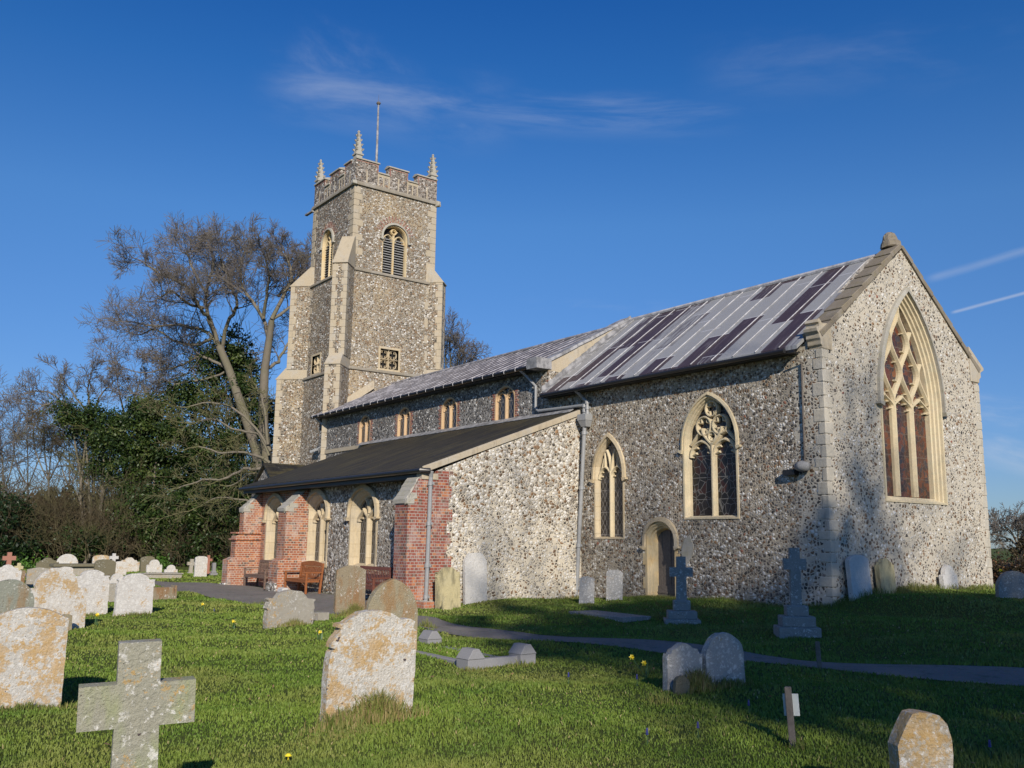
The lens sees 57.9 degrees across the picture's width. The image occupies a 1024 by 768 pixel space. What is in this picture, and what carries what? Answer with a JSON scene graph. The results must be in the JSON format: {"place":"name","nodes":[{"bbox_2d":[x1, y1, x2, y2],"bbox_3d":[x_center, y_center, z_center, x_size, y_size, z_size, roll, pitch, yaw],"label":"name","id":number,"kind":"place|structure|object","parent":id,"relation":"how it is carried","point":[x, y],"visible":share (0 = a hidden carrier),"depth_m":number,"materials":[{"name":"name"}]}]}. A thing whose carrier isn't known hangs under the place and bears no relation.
{"place":"outdoors","nodes":[
{"label":"outdoors","id":0,"kind":"place"},
{"bbox_2d":[141,572,183,577],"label":"ledger slab","id":1,"kind":"structure","parent":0,"point":[164,575],"depth_m":38.12,"materials":[{"name":"stone"}]},
{"bbox_2d":[0,549,1023,767],"bbox_3d":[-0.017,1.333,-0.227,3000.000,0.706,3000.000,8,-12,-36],"label":"ground","id":2,"kind":"structure","parent":0,"point":[871,603],"depth_m":10.36,"materials":[{"name":"green plant"}]},
{"bbox_2d":[2,552,15,564],"bbox_3d":[-17.395,6.407,31.952,0.414,1.184,0.130,8,-12,-36],"label":"stone cross","id":3,"kind":"object","parent":2,"relation":"on","point":[9,558],"visible":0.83,"depth_m":31.96,"materials":[{"name":"pink stone"}]},
{"bbox_2d":[0,564,21,580],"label":"gravestone","id":4,"kind":"object","parent":2,"relation":"on","point":[7,571],"visible":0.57,"depth_m":26.01,"materials":[{"name":"grey stone"}]},
{"bbox_2d":[0,579,33,613],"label":"gravestone","id":5,"kind":"object","parent":2,"relation":"on","point":[15,594],"visible":0.4,"depth_m":12.69,"materials":[{"name":"grey stone"}]},
{"bbox_2d":[14,563,22,569],"bbox_3d":[-19.167,7.306,35.941,0.305,0.710,0.120,8,-12,-36],"label":"stone cross","id":6,"kind":"object","parent":2,"relation":"on","point":[19,566],"visible":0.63,"depth_m":35.93,"materials":[{"name":"yellow stone"}]},
{"bbox_2d":[0,370,46,493],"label":"bare tree","id":7,"kind":"object","parent":2,"relation":"on","point":[3,415],"visible":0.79,"depth_m":65.44,"materials":[{"name":"grey plant"}]},
{"bbox_2d":[21,570,25,582],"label":"gravestone","id":8,"kind":"object","parent":2,"relation":"on","point":[23,575],"visible":0.15,"depth_m":28.30,"materials":[{"name":"stone"}]},
{"bbox_2d":[0,482,52,565],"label":"evergreen shrub","id":9,"kind":"object","parent":2,"relation":"on","point":[12,545],"visible":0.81,"depth_m":50.70,"materials":[{"name":"green plant"}]},
{"bbox_2d":[0,368,65,494],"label":"bare tree","id":10,"kind":"object","parent":2,"relation":"on","point":[26,428],"visible":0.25,"depth_m":67.97,"materials":[{"name":"grey plant"}]},
{"bbox_2d":[0,607,68,708],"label":"gravestone","id":11,"kind":"object","parent":2,"relation":"on","point":[33,642],"visible":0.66,"depth_m":8.89,"materials":[{"name":"grey stone"}]},
{"bbox_2d":[26,567,47,587],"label":"gravestone","id":12,"kind":"object","parent":2,"relation":"on","point":[32,574],"visible":0.35,"depth_m":29.32,"materials":[{"name":"stone"}]},
{"bbox_2d":[2,377,88,492],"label":"bare tree","id":13,"kind":"object","parent":2,"relation":"on","point":[41,434],"visible":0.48,"depth_m":63.41,"materials":[{"name":"grey plant"}]},
{"bbox_2d":[36,558,58,568],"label":"gravestone","id":14,"kind":"object","parent":2,"relation":"on","point":[44,562],"visible":0.46,"depth_m":41.08,"materials":[{"name":"stone"}]},
{"bbox_2d":[30,568,87,628],"bbox_3d":[-8.168,3.943,16.518,1.085,1.307,0.110,10,-13,-40],"label":"gravestone","id":15,"kind":"object","parent":2,"relation":"on","point":[58,590],"visible":0.55,"depth_m":16.58,"materials":[{"name":"grey stone"}]},
{"bbox_2d":[0,346,128,520],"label":"bare tree","id":16,"kind":"object","parent":2,"relation":"on","point":[97,362],"visible":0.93,"depth_m":58.15,"materials":[{"name":"grey plant"}]},
{"bbox_2d":[38,405,91,521],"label":"bare tree","id":17,"kind":"object","parent":2,"relation":"on","point":[55,440],"visible":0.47,"depth_m":61.67,"materials":[{"name":"grey plant"}]},
{"bbox_2d":[56,554,77,562],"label":"gravestone","id":18,"kind":"object","parent":2,"relation":"on","point":[67,558],"visible":0.41,"depth_m":47.97,"materials":[{"name":"stone"}]},
{"bbox_2d":[62,614,71,630],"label":"gravestone","id":19,"kind":"object","parent":2,"relation":"on","point":[69,616],"visible":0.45,"depth_m":16.22,"materials":[{"name":"stone"}]},
{"bbox_2d":[49,563,93,575],"bbox_3d":[-18.413,7.884,39.047,1.900,0.600,1.000,8,-12,-36],"label":"table tomb","id":20,"kind":"object","parent":2,"relation":"on","point":[79,569],"visible":0.46,"depth_m":38.80,"materials":[{"name":"beige stone"}]},
{"bbox_2d":[18,526,140,563],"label":"undergrowth","id":21,"kind":"object","parent":2,"relation":"on","point":[45,552],"visible":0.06,"depth_m":53.54,"materials":[{"name":"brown plant"}]},
{"bbox_2d":[52,521,113,562],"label":"evergreen shrub","id":22,"kind":"object","parent":2,"relation":"on","point":[81,554],"visible":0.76,"depth_m":51.57,"materials":[{"name":"green plant"}]},
{"bbox_2d":[41,370,132,529],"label":"evergreen tree","id":23,"kind":"object","parent":2,"relation":"on","point":[85,423],"visible":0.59,"depth_m":57.53,"materials":[{"name":"green plant"}]},
{"bbox_2d":[76,570,109,614],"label":"gravestone","id":24,"kind":"object","parent":2,"relation":"on","point":[95,583],"visible":0.6,"depth_m":19.83,"materials":[{"name":"white stone"}]},
{"bbox_2d":[95,613,98,625],"bbox_3d":[-7.676,4.343,17.090,0.118,0.237,0.100,-2,-10,13],"label":"daffodil","id":25,"kind":"object","parent":2,"relation":"on","point":[96,614],"visible":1,"depth_m":17.10,"materials":[{"name":"yellow plant"}]},
{"bbox_2d":[92,555,109,562],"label":"gravestone","id":26,"kind":"object","parent":2,"relation":"on","point":[97,557],"visible":0.33,"depth_m":42.20,"materials":[{"name":"stone"}]},
{"bbox_2d":[94,559,115,579],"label":"gravestone","id":27,"kind":"object","parent":2,"relation":"on","point":[106,567],"visible":0.47,"depth_m":34.16,"materials":[{"name":"grey stone"}]},
{"bbox_2d":[1,550,221,569],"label":"ground cover","id":28,"kind":"object","parent":2,"relation":"on","point":[30,565],"visible":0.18,"depth_m":47.12,"materials":[{"name":"green plant"}]},
{"bbox_2d":[108,583,115,601],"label":"gravestone","id":29,"kind":"object","parent":2,"relation":"on","point":[112,588],"visible":0.16,"depth_m":24.22,"materials":[{"name":"stone"}]},
{"bbox_2d":[109,553,118,560],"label":"stone cross","id":30,"kind":"object","parent":2,"relation":"on","point":[113,557],"visible":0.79,"depth_m":40.76,"materials":[{"name":"stone"}]},
{"bbox_2d":[109,573,123,583],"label":"gravestone","id":31,"kind":"object","parent":2,"relation":"on","point":[114,577],"visible":0.24,"depth_m":30.37,"materials":[{"name":"stone"}]},
{"bbox_2d":[0,481,238,561],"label":"woodland","id":32,"kind":"object","parent":2,"relation":"on","point":[135,557],"visible":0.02,"depth_m":60.08,"materials":[{"name":"brown plant"}]},
{"bbox_2d":[0,458,239,566],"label":"scrub","id":33,"kind":"object","parent":2,"relation":"on","point":[40,514],"visible":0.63,"depth_m":52.29,"materials":[{"name":"plant"}]},
{"bbox_2d":[115,561,126,574],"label":"gravestone","id":34,"kind":"object","parent":2,"relation":"on","point":[121,567],"visible":0.47,"depth_m":39.26,"materials":[{"name":"stone"}]},
{"bbox_2d":[121,557,139,571],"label":"gravestone","id":35,"kind":"object","parent":2,"relation":"on","point":[132,564],"visible":0.48,"depth_m":43.50,"materials":[{"name":"stone"}]},
{"bbox_2d":[112,573,154,615],"bbox_3d":[-8.088,4.608,19.819,0.803,1.085,0.110,10,-14,-39],"label":"gravestone","id":36,"kind":"object","parent":2,"relation":"on","point":[134,592],"visible":0.72,"depth_m":19.78,"materials":[{"name":"white stone"}]},
{"bbox_2d":[76,639,195,767],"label":"stone cross","id":37,"kind":"object","parent":2,"relation":"on","point":[136,703],"visible":1,"depth_m":4.67,"materials":[{"name":"grey stone"}]},
{"bbox_2d":[0,384,271,541],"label":"scrub","id":38,"kind":"object","parent":2,"relation":"on","point":[44,471],"visible":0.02,"depth_m":65.03,"materials":[{"name":"brown plant"}]},
{"bbox_2d":[96,348,185,558],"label":"bare tree","id":39,"kind":"object","parent":2,"relation":"on","point":[122,380],"visible":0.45,"depth_m":60.74,"materials":[{"name":"grey plant"}]},
{"bbox_2d":[140,556,154,571],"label":"gravestone","id":40,"kind":"object","parent":2,"relation":"on","point":[145,561],"visible":0.52,"depth_m":43.34,"materials":[{"name":"stone"}]},
{"bbox_2d":[91,366,210,560],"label":"evergreen tree","id":41,"kind":"object","parent":2,"relation":"on","point":[143,452],"visible":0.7,"depth_m":56.10,"materials":[{"name":"green plant"}]},
{"bbox_2d":[146,560,161,572],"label":"gravestone","id":42,"kind":"object","parent":2,"relation":"on","point":[154,566],"visible":0.68,"depth_m":42.51,"materials":[{"name":"stone"}]},
{"bbox_2d":[153,585,176,599],"bbox_3d":[-9.374,5.629,24.810,0.670,0.460,0.380,8,-12,-36],"label":"chest tomb","id":43,"kind":"object","parent":2,"relation":"on","point":[160,593],"visible":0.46,"depth_m":24.70,"materials":[{"name":"brown stone"}]},
{"bbox_2d":[164,565,177,571],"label":"gravestone","id":44,"kind":"object","parent":2,"relation":"on","point":[170,568],"visible":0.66,"depth_m":39.48,"materials":[{"name":"stone"}]},
{"bbox_2d":[74,210,276,477],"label":"bare tree","id":45,"kind":"object","parent":2,"relation":"on","point":[208,238],"visible":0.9,"depth_m":56.43,"materials":[{"name":"grey plant"}]},
{"bbox_2d":[102,453,260,566],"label":"evergreen shrub","id":46,"kind":"object","parent":2,"relation":"on","point":[193,523],"visible":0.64,"depth_m":53.39,"materials":[{"name":"green plant"}]},
{"bbox_2d":[187,559,193,572],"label":"stone cross","id":47,"kind":"object","parent":2,"relation":"on","point":[190,564],"visible":0.6,"depth_m":43.29,"materials":[{"name":"stone"}]},
{"bbox_2d":[194,556,207,576],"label":"gravestone","id":48,"kind":"object","parent":2,"relation":"on","point":[200,566],"visible":0.78,"depth_m":39.91,"materials":[{"name":"stone"}]},
{"bbox_2d":[130,359,275,534],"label":"bare tree","id":49,"kind":"object","parent":2,"relation":"on","point":[252,468],"visible":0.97,"depth_m":50.45,"materials":[{"name":"grey plant"}]},
{"bbox_2d":[207,555,211,573],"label":"stone cross","id":50,"kind":"object","parent":2,"relation":"on","point":[208,564],"visible":0.48,"depth_m":42.47,"materials":[{"name":"pink stone"}]},
{"bbox_2d":[146,289,280,563],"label":"evergreen tree","id":51,"kind":"object","parent":2,"relation":"on","point":[239,360],"visible":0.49,"depth_m":56.94,"materials":[{"name":"green plant"}]},
{"bbox_2d":[209,563,217,574],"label":"gravestone","id":52,"kind":"object","parent":2,"relation":"on","point":[213,572],"visible":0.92,"depth_m":40.86,"materials":[{"name":"grey stone"}]},
{"bbox_2d":[212,212,312,463],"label":"bare tree","id":53,"kind":"object","parent":2,"relation":"on","point":[268,253],"visible":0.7,"depth_m":52.78,"materials":[{"name":"grey plant"}]},
{"bbox_2d":[277,587,287,591],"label":"stone block","id":54,"kind":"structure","parent":2,"relation":"on","point":[280,589],"depth_m":28.80,"materials":[{"name":"stone"}]},
{"bbox_2d":[263,590,315,628],"bbox_3d":[-4.238,4.367,17.597,1.063,0.888,0.140,13,-14,-43],"label":"gravestone","id":55,"kind":"object","parent":2,"relation":"on","point":[281,607],"visible":0.69,"depth_m":17.51,"materials":[{"name":"grey stone"}]},
{"bbox_2d":[313,612,328,620],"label":"stone block","id":56,"kind":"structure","parent":2,"relation":"on","point":[320,616],"depth_m":18.98,"materials":[{"name":"stone"}]},
{"bbox_2d":[333,565,365,612],"bbox_3d":[-3.777,4.877,21.559,0.731,1.282,0.110,6,-11,-30],"label":"gravestone","id":57,"kind":"object","parent":2,"relation":"on","point":[350,583],"visible":0.6,"depth_m":21.52,"materials":[{"name":"beige stone"}]},
{"bbox_2d":[319,609,416,722],"bbox_3d":[-1.305,2.688,8.471,0.882,1.211,0.120,9,-12,-34],"label":"gravestone","id":58,"kind":"object","parent":2,"relation":"on","point":[368,650],"visible":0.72,"depth_m":8.43,"materials":[{"name":"stone"}]},
{"bbox_2d":[364,578,417,650],"bbox_3d":[-1.753,3.467,13.406,0.804,1.274,0.120,6,-11,-32],"label":"gravestone","id":59,"kind":"object","parent":2,"relation":"on","point":[394,597],"visible":0.47,"depth_m":13.43,"materials":[{"name":"beige stone"}]},
{"bbox_2d":[434,567,460,608],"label":"gravestone","id":60,"kind":"object","parent":2,"relation":"on","point":[447,581],"visible":0.74,"depth_m":23.13,"materials":[{"name":"yellow stone"}]},
{"bbox_2d":[442,596,452,609],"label":"gravestone","id":61,"kind":"object","parent":2,"relation":"on","point":[447,602],"visible":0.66,"depth_m":22.48,"materials":[{"name":"yellow stone"}]},
{"bbox_2d":[444,307,491,368],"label":"bare tree","id":62,"kind":"object","parent":2,"relation":"on","point":[461,352],"visible":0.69,"depth_m":65.11,"materials":[{"name":"grey plant"}]},
{"bbox_2d":[463,553,486,604],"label":"gravestone","id":63,"kind":"object","parent":2,"relation":"on","point":[474,577],"visible":0.75,"depth_m":24.15,"materials":[{"name":"grey stone"}]},
{"bbox_2d":[417,630,535,669],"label":"grave kerb","id":64,"kind":"structure","parent":2,"relation":"on","point":[470,657],"depth_m":12.67,"materials":[{"name":"grey stone"}]},
{"bbox_2d":[0,572,993,754],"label":"long grass","id":65,"kind":"structure","parent":2,"relation":"on","point":[378,709],"depth_m":8.86,"materials":[{"name":"green plant"}]},
{"bbox_2d":[0,604,1023,767],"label":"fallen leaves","id":66,"kind":"object","parent":2,"relation":"on","point":[549,660],"visible":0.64,"depth_m":11.01,"materials":[{"name":"brown plant"}]},
{"bbox_2d":[579,576,594,603],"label":"gravestone","id":67,"kind":"object","parent":2,"relation":"on","point":[586,589],"visible":0.74,"depth_m":23.27,"materials":[{"name":"grey stone"}]},
{"bbox_2d":[220,100,992,608],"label":"church","id":68,"kind":"structure","parent":2,"relation":"on","point":[740,442],"depth_m":25.00,"materials":[{"name":"stone"}]},
{"bbox_2d":[261,493,284,559],"bbox_3d":[-8.148,5.010,32.164,0.438,2.441,1.940,8,-12,-36],"label":"aisle window","id":69,"kind":"structure","parent":68,"relation":"in","point":[271,513],"depth_m":32.63,"materials":[{"name":"beige stone"}]},
{"bbox_2d":[306,489,330,567],"bbox_3d":[-6.142,4.575,29.517,0.438,2.461,1.940,8,-12,-36],"label":"aisle window","id":70,"kind":"structure","parent":68,"relation":"in","point":[317,501],"depth_m":29.84,"materials":[{"name":"beige stone"}]},
{"bbox_2d":[319,228,334,279],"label":"belfry window","id":71,"kind":"structure","parent":68,"relation":"in","point":[327,241],"depth_m":46.44,"materials":[{"name":"yellow stone"}]},
{"bbox_2d":[344,484,379,570],"bbox_3d":[-4.274,4.169,27.051,0.438,2.481,2.020,8,-12,-36],"label":"aisle window","id":72,"kind":"structure","parent":68,"relation":"in","point":[362,515],"depth_m":27.41,"materials":[{"name":"beige stone"}]},
{"bbox_2d":[357,415,372,443],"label":"clerestory window","id":73,"kind":"structure","parent":68,"relation":"in","point":[364,429],"depth_m":38.32,"materials":[{"name":"beige stone"}]},
{"bbox_2d":[380,223,410,276],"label":"belfry window","id":74,"kind":"structure","parent":68,"relation":"in","point":[395,238],"depth_m":45.47,"materials":[{"name":"yellow stone"}]},
{"bbox_2d":[395,407,412,436],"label":"clerestory window","id":75,"kind":"structure","parent":68,"relation":"in","point":[403,423],"depth_m":35.79,"materials":[{"name":"beige stone"}]},
{"bbox_2d":[438,397,459,429],"bbox_3d":[-2.191,1.153,33.117,0.164,1.360,1.433,8,-12,-36],"label":"clerestory window","id":76,"kind":"structure","parent":68,"relation":"in","point":[449,417],"depth_m":33.22,"materials":[{"name":"beige stone"}]},
{"bbox_2d":[491,385,518,420],"bbox_3d":[-0.175,0.726,30.455,0.164,1.360,1.507,8,-12,-36],"label":"clerestory window","id":77,"kind":"structure","parent":68,"relation":"in","point":[505,400],"depth_m":30.57,"materials":[{"name":"beige stone"}]},
{"bbox_2d":[589,433,627,538],"bbox_3d":[2.775,2.856,26.055,0.310,2.976,1.510,8,-12,-36],"label":"chancel window","id":78,"kind":"structure","parent":68,"relation":"in","point":[608,472],"depth_m":26.19,"materials":[{"name":"beige stone"}]},
{"bbox_2d":[639,517,680,596],"bbox_3d":[3.992,4.681,24.186,0.580,2.382,1.380,8,-12,-36],"label":"door","id":79,"kind":"structure","parent":68,"relation":"in","point":[660,539],"depth_m":24.43,"materials":[{"name":"yellow stone"}]},
{"bbox_2d":[677,392,741,519],"bbox_3d":[5.026,1.779,23.247,0.347,3.197,2.020,8,-12,-36],"label":"stained glass window","id":80,"kind":"structure","parent":68,"relation":"in","point":[709,442],"depth_m":23.36,"materials":[{"name":"stone"}]},
{"bbox_2d":[875,287,949,504],"bbox_3d":[9.795,0.242,23.016,3.140,5.416,0.528,8,-12,-36],"label":"east window","id":81,"kind":"structure","parent":68,"relation":"in","point":[910,387],"depth_m":23.37,"materials":[{"name":"stone"}]},
{"bbox_2d":[569,610,650,622],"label":"ledger slab","id":82,"kind":"structure","parent":2,"relation":"on","point":[621,617],"depth_m":19.52,"materials":[{"name":"grey stone"}]},
{"bbox_2d":[606,570,622,600],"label":"gravestone","id":83,"kind":"object","parent":2,"relation":"on","point":[614,584],"visible":0.79,"depth_m":23.73,"materials":[{"name":"grey stone"}]},
{"bbox_2d":[629,654,652,677],"bbox_3d":[1.638,3.561,11.656,0.318,0.299,0.140,3,-10,-16],"label":"daffodil","id":84,"kind":"object","parent":2,"relation":"on","point":[643,663],"visible":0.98,"depth_m":11.67,"materials":[{"name":"yellow plant"}]},
{"bbox_2d":[672,675,689,694],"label":"gravestone","id":85,"kind":"object","parent":2,"relation":"on","point":[681,684],"visible":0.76,"depth_m":10.16,"materials":[{"name":"stone"}]},
{"bbox_2d":[663,556,700,624],"bbox_3d":[3.495,4.313,19.107,0.722,1.480,0.578,0,-10,5],"label":"stone cross","id":86,"kind":"object","parent":2,"relation":"on","point":[681,612],"visible":0.96,"depth_m":19.02,"materials":[{"name":"grey stone"}]},
{"bbox_2d":[663,642,701,690],"bbox_3d":[1.927,3.298,10.446,0.470,0.732,0.100,6,-11,-22],"label":"gravestone","id":87,"kind":"object","parent":2,"relation":"on","point":[678,657],"visible":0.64,"depth_m":10.41,"materials":[{"name":"grey stone"}]},
{"bbox_2d":[701,632,745,683],"bbox_3d":[2.434,3.286,10.670,0.531,0.815,0.100,3,-10,-23],"label":"gravestone","id":88,"kind":"object","parent":2,"relation":"on","point":[722,654],"visible":0.58,"depth_m":10.64,"materials":[{"name":"grey stone"}]},
{"bbox_2d":[783,686,799,746],"bbox_3d":[2.365,2.903,7.786,0.127,0.685,0.067,-6,-11,18],"label":"wooden stake","id":89,"kind":"object","parent":2,"relation":"on","point":[791,704],"visible":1,"depth_m":7.80,"materials":[{"name":"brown wood"}]},
{"bbox_2d":[773,548,821,638],"bbox_3d":[5.046,3.768,16.473,0.720,1.679,0.576,0,-10,5],"label":"stone cross","id":90,"kind":"object","parent":2,"relation":"on","point":[795,619],"visible":0.94,"depth_m":16.30,"materials":[{"name":"grey stone"}]},
{"bbox_2d":[815,641,821,668],"bbox_3d":[4.136,3.758,12.463,0.060,0.561,0.060,-6,-11,18],"label":"wooden stake","id":91,"kind":"object","parent":2,"relation":"on","point":[818,653],"visible":0.58,"depth_m":12.46,"materials":[{"name":"grey wood"}]},
{"bbox_2d":[845,555,871,600],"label":"gravestone","id":92,"kind":"object","parent":2,"relation":"on","point":[858,574],"visible":0.73,"depth_m":20.29,"materials":[{"name":"grey stone"}]},
{"bbox_2d":[874,558,896,593],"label":"gravestone","id":93,"kind":"object","parent":2,"relation":"on","point":[884,573],"visible":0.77,"depth_m":20.92,"materials":[{"name":"yellow stone"}]},
{"bbox_2d":[888,709,952,767],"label":"gravestone","id":94,"kind":"object","parent":2,"relation":"on","point":[920,739],"visible":1,"depth_m":5.75,"materials":[{"name":"beige stone"}]},
{"bbox_2d":[939,565,958,588],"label":"gravestone","id":95,"kind":"object","parent":2,"relation":"on","point":[947,576],"visible":0.63,"depth_m":22.50,"materials":[{"name":"grey stone"}]},
{"bbox_2d":[987,740,993,758],"bbox_3d":[3.808,2.907,7.360,0.067,0.146,0.066,8,-12,-36],"label":"grape hyacinth","id":96,"kind":"object","parent":2,"relation":"on","point":[989,743],"visible":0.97,"depth_m":7.36,"materials":[{"name":"plant"}]},
{"bbox_2d":[988,500,1023,558],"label":"bare tree","id":97,"kind":"object","parent":2,"relation":"on","point":[1016,523],"visible":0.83,"depth_m":49.08,"materials":[{"name":"grey plant"}]},
{"bbox_2d":[991,542,1023,583],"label":"hedge","id":98,"kind":"object","parent":2,"relation":"on","point":[1003,565],"visible":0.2,"depth_m":35.05,"materials":[{"name":"brown plant"}]},
{"bbox_2d":[993,522,1023,562],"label":"bush","id":99,"kind":"object","parent":2,"relation":"on","point":[1019,544],"visible":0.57,"depth_m":45.91,"materials":[{"name":"brown plant"}]},
{"bbox_2d":[995,571,1023,598],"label":"gravestone","id":100,"kind":"object","parent":2,"relation":"on","point":[1008,584],"visible":0.6,"depth_m":19.48,"materials":[{"name":"grey stone"}]},
{"bbox_2d":[0,0,1023,548],"label":"sky","id":101,"kind":"structure","parent":0,"point":[600,163],"materials":[{"name":"blue"}]},
{"bbox_2d":[25,574,1023,685],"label":"path","id":102,"kind":"structure","parent":0,"point":[323,602],"depth_m":14.93,"materials":[{"name":"grey asphalt"}]},
{"bbox_2d":[243,560,270,588],"bbox_3d":[-8.468,6.434,31.345,0.640,0.920,1.870,8,-12,-36],"label":"garden bench","id":103,"kind":"object","parent":102,"relation":"on","point":[262,573],"visible":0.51,"depth_m":31.78,"materials":[{"name":"brown wood"}]},
{"bbox_2d":[283,561,324,593],"bbox_3d":[-6.477,5.982,28.721,0.640,0.980,1.620,8,-12,-36],"label":"garden bench","id":104,"kind":"object","parent":102,"relation":"on","point":[305,576],"visible":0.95,"depth_m":28.64,"materials":[{"name":"orange wood"}]},
{"bbox_2d":[360,566,392,592],"bbox_3d":[-4.008,5.482,25.422,0.640,0.920,1.820,8,-12,-36],"label":"garden bench","id":105,"kind":"object","parent":102,"relation":"on","point":[371,585],"visible":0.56,"depth_m":25.29,"materials":[{"name":"red wood"}]}
]}

